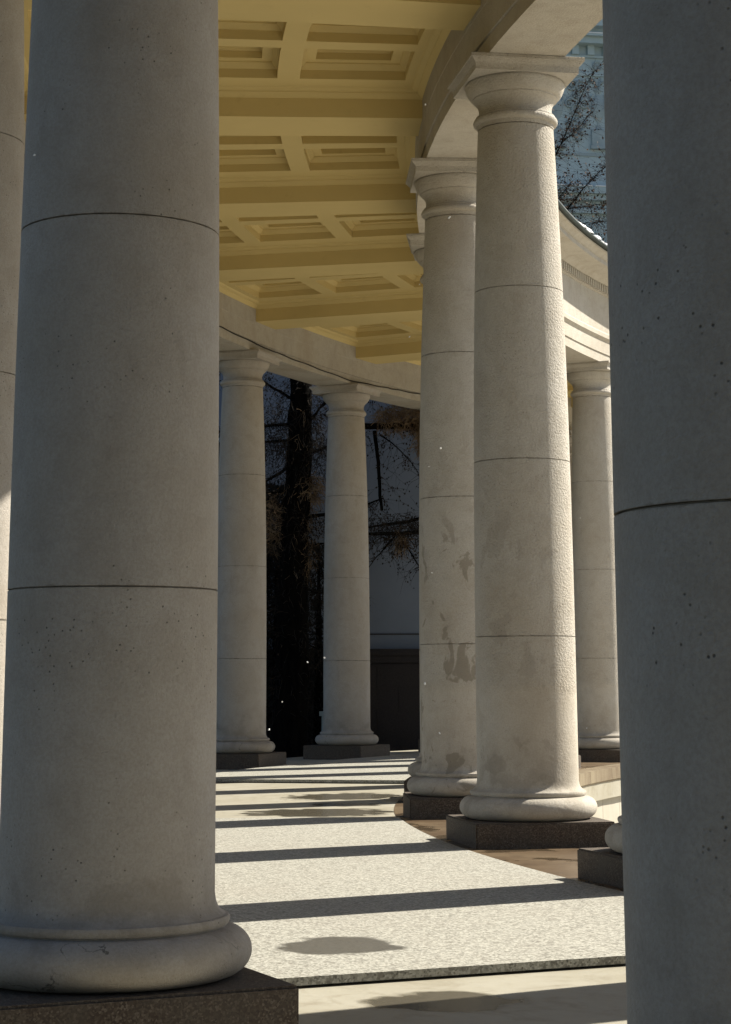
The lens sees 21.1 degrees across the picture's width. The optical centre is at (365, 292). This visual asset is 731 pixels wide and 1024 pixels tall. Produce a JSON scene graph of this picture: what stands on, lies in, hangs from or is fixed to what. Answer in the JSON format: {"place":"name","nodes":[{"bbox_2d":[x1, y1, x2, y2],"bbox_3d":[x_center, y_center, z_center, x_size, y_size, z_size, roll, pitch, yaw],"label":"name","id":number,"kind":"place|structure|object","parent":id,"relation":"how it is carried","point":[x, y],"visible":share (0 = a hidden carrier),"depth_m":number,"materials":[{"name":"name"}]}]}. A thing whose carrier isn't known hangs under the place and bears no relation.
{"place":"outdoors","nodes":[
{"label":"outdoors","id":0,"kind":"place"},
{"bbox_2d":[319,711,322,729],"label":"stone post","id":1,"kind":"object","parent":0,"point":[320,713],"visible":0.14,"depth_m":42.66,"materials":[{"name":"grey stone"}]},
{"bbox_2d":[215,750,626,1023],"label":"stone floor","id":2,"kind":"structure","parent":0,"point":[589,995],"depth_m":9.65,"materials":[{"name":"beige stone"}]},
{"bbox_2d":[0,0,23,804],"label":"stone column","id":3,"kind":"structure","parent":2,"relation":"on","point":[11,100],"depth_m":13.11,"materials":[{"name":"stone"}]},
{"bbox_2d":[0,0,298,1023],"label":"stone column","id":4,"kind":"structure","parent":2,"relation":"on","point":[112,910],"depth_m":8.34,"materials":[{"name":"stone"}]},
{"bbox_2d":[216,349,285,769],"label":"stone column","id":5,"kind":"structure","parent":2,"relation":"on","point":[243,741],"depth_m":34.63,"materials":[{"name":"stone"}]},
{"bbox_2d":[216,753,419,783],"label":"terrazzo floor","id":6,"kind":"structure","parent":2,"relation":"on","point":[391,769],"depth_m":31.38,"materials":[{"name":"grey stone"}]},
{"bbox_2d":[303,383,389,759],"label":"stone column","id":7,"kind":"structure","parent":2,"relation":"on","point":[346,732],"depth_m":38.68,"materials":[{"name":"stone"}]},
{"bbox_2d":[394,797,403,816],"bbox_3d":[1.243,6.433,24.860,1.643,0.042,7.811,-1,-11,4],"label":"stone border","id":8,"kind":"object","parent":2,"relation":"on","point":[398,809],"visible":0.16,"depth_m":23.25,"materials":[{"name":"brown stone"}]},
{"bbox_2d":[404,233,424,791],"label":"stone column","id":9,"kind":"structure","parent":8,"relation":"on","point":[416,242],"depth_m":25.89,"materials":[{"name":"stone"}]},
{"bbox_2d":[24,0,609,428],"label":"colonnade roof","id":10,"kind":"structure","parent":9,"relation":"on","point":[336,116],"depth_m":26.23,"materials":[{"name":"paint"}]},
{"bbox_2d":[219,326,419,393],"bbox_3d":[-1.111,-0.782,26.627,5.501,0.141,37.207,-1,-11,5],"label":"cable","id":11,"kind":"object","parent":10,"relation":"attached to","point":[311,365],"visible":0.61,"depth_m":37.55,"materials":[{"name":"black plastic"}]},
{"bbox_2d":[215,817,625,986],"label":"terrazzo floor","id":12,"kind":"structure","parent":2,"relation":"on","point":[306,901],"depth_m":12.72,"materials":[{"name":"grey stone"}]},
{"bbox_2d":[403,158,476,818],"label":"stone column","id":13,"kind":"structure","parent":2,"relation":"on","point":[441,784],"depth_m":21.75,"materials":[{"name":"stone"}]},
{"bbox_2d":[400,817,623,891],"bbox_3d":[2.016,4.682,16.123,1.846,0.088,10.555,2,-11,-13],"label":"stone border","id":14,"kind":"object","parent":2,"relation":"on","point":[562,862],"visible":0.17,"depth_m":16.43,"materials":[{"name":"brown stone"}]},
{"bbox_2d":[446,52,614,848],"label":"stone column","id":15,"kind":"structure","parent":2,"relation":"on","point":[527,791],"depth_m":18.02,"materials":[{"name":"stone"}]},
{"bbox_2d":[569,429,571,509],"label":"stone column","id":16,"kind":"structure","parent":2,"relation":"on","point":[570,439],"depth_m":46.54,"materials":[{"name":"stone"}]},
{"bbox_2d":[578,755,580,767],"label":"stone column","id":17,"kind":"structure","parent":2,"relation":"on","point":[579,761],"depth_m":32.66,"materials":[{"name":"stone"}]},
{"bbox_2d":[566,360,619,761],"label":"stone column","id":18,"kind":"structure","parent":2,"relation":"on","point":[593,516],"depth_m":36.08,"materials":[{"name":"stone"}]},
{"bbox_2d":[579,762,619,768],"bbox_3d":[5.202,8.635,36.199,2.622,0.088,17.354,-6,-13,28],"label":"stone border","id":19,"kind":"object","parent":2,"relation":"on","point":[584,765],"visible":0.02,"depth_m":34.13,"materials":[{"name":"brown stone"}]},
{"bbox_2d":[577,815,623,888],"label":"stone column","id":20,"kind":"structure","parent":2,"relation":"on","point":[603,865],"depth_m":14.13,"materials":[{"name":"stone"}]},
{"bbox_2d":[602,0,730,1023],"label":"stone column","id":21,"kind":"structure","parent":2,"relation":"on","point":[667,88],"depth_m":4.51,"materials":[{"name":"stone"}]},
{"bbox_2d":[552,19,606,242],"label":"blue grey building","id":22,"kind":"structure","parent":0,"point":[589,46],"depth_m":84.57,"materials":[{"name":"white"}]},
{"bbox_2d":[581,223,606,243],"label":"snow","id":23,"kind":"structure","parent":0,"point":[591,231],"depth_m":34.28,"materials":[{"name":"white snow"}]},
{"label":"ground","id":24,"kind":"structure","parent":0,"visible":0},
{"bbox_2d":[266,479,322,743],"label":"evergreen tree","id":25,"kind":"object","parent":24,"relation":"on","point":[272,571],"visible":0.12,"depth_m":44.18,"materials":[{"name":"black plant"}]},
{"bbox_2d":[307,541,323,744],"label":"evergreen tree","id":26,"kind":"object","parent":24,"relation":"on","point":[317,693],"visible":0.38,"depth_m":43.76,"materials":[{"name":"black plant"}]},
{"bbox_2d":[218,371,413,757],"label":"larch tree","id":27,"kind":"object","parent":24,"relation":"on","point":[291,605],"visible":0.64,"depth_m":42.73,"materials":[{"name":"brown plant"}]},
{"bbox_2d":[218,371,419,750],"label":"annexe building","id":28,"kind":"structure","parent":24,"relation":"on","point":[394,678],"depth_m":45.64,"materials":[{"name":"stone"}]},
{"bbox_2d":[326,400,419,592],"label":"larch tree","id":29,"kind":"object","parent":24,"relation":"on","point":[403,420],"visible":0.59,"depth_m":42.84,"materials":[{"name":"brown plant"}]},
{"bbox_2d":[552,58,606,242],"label":"brown leaved tree","id":30,"kind":"object","parent":24,"relation":"on","point":[563,194],"visible":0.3,"depth_m":49.64,"materials":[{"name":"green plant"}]},
{"label":"courtyard","id":31,"kind":"structure","parent":0,"visible":0},
{"bbox_2d":[579,764,621,822],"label":"retaining wall","id":32,"kind":"structure","parent":31,"relation":"on","point":[609,809],"depth_m":32.66,"materials":[{"name":"stone"}]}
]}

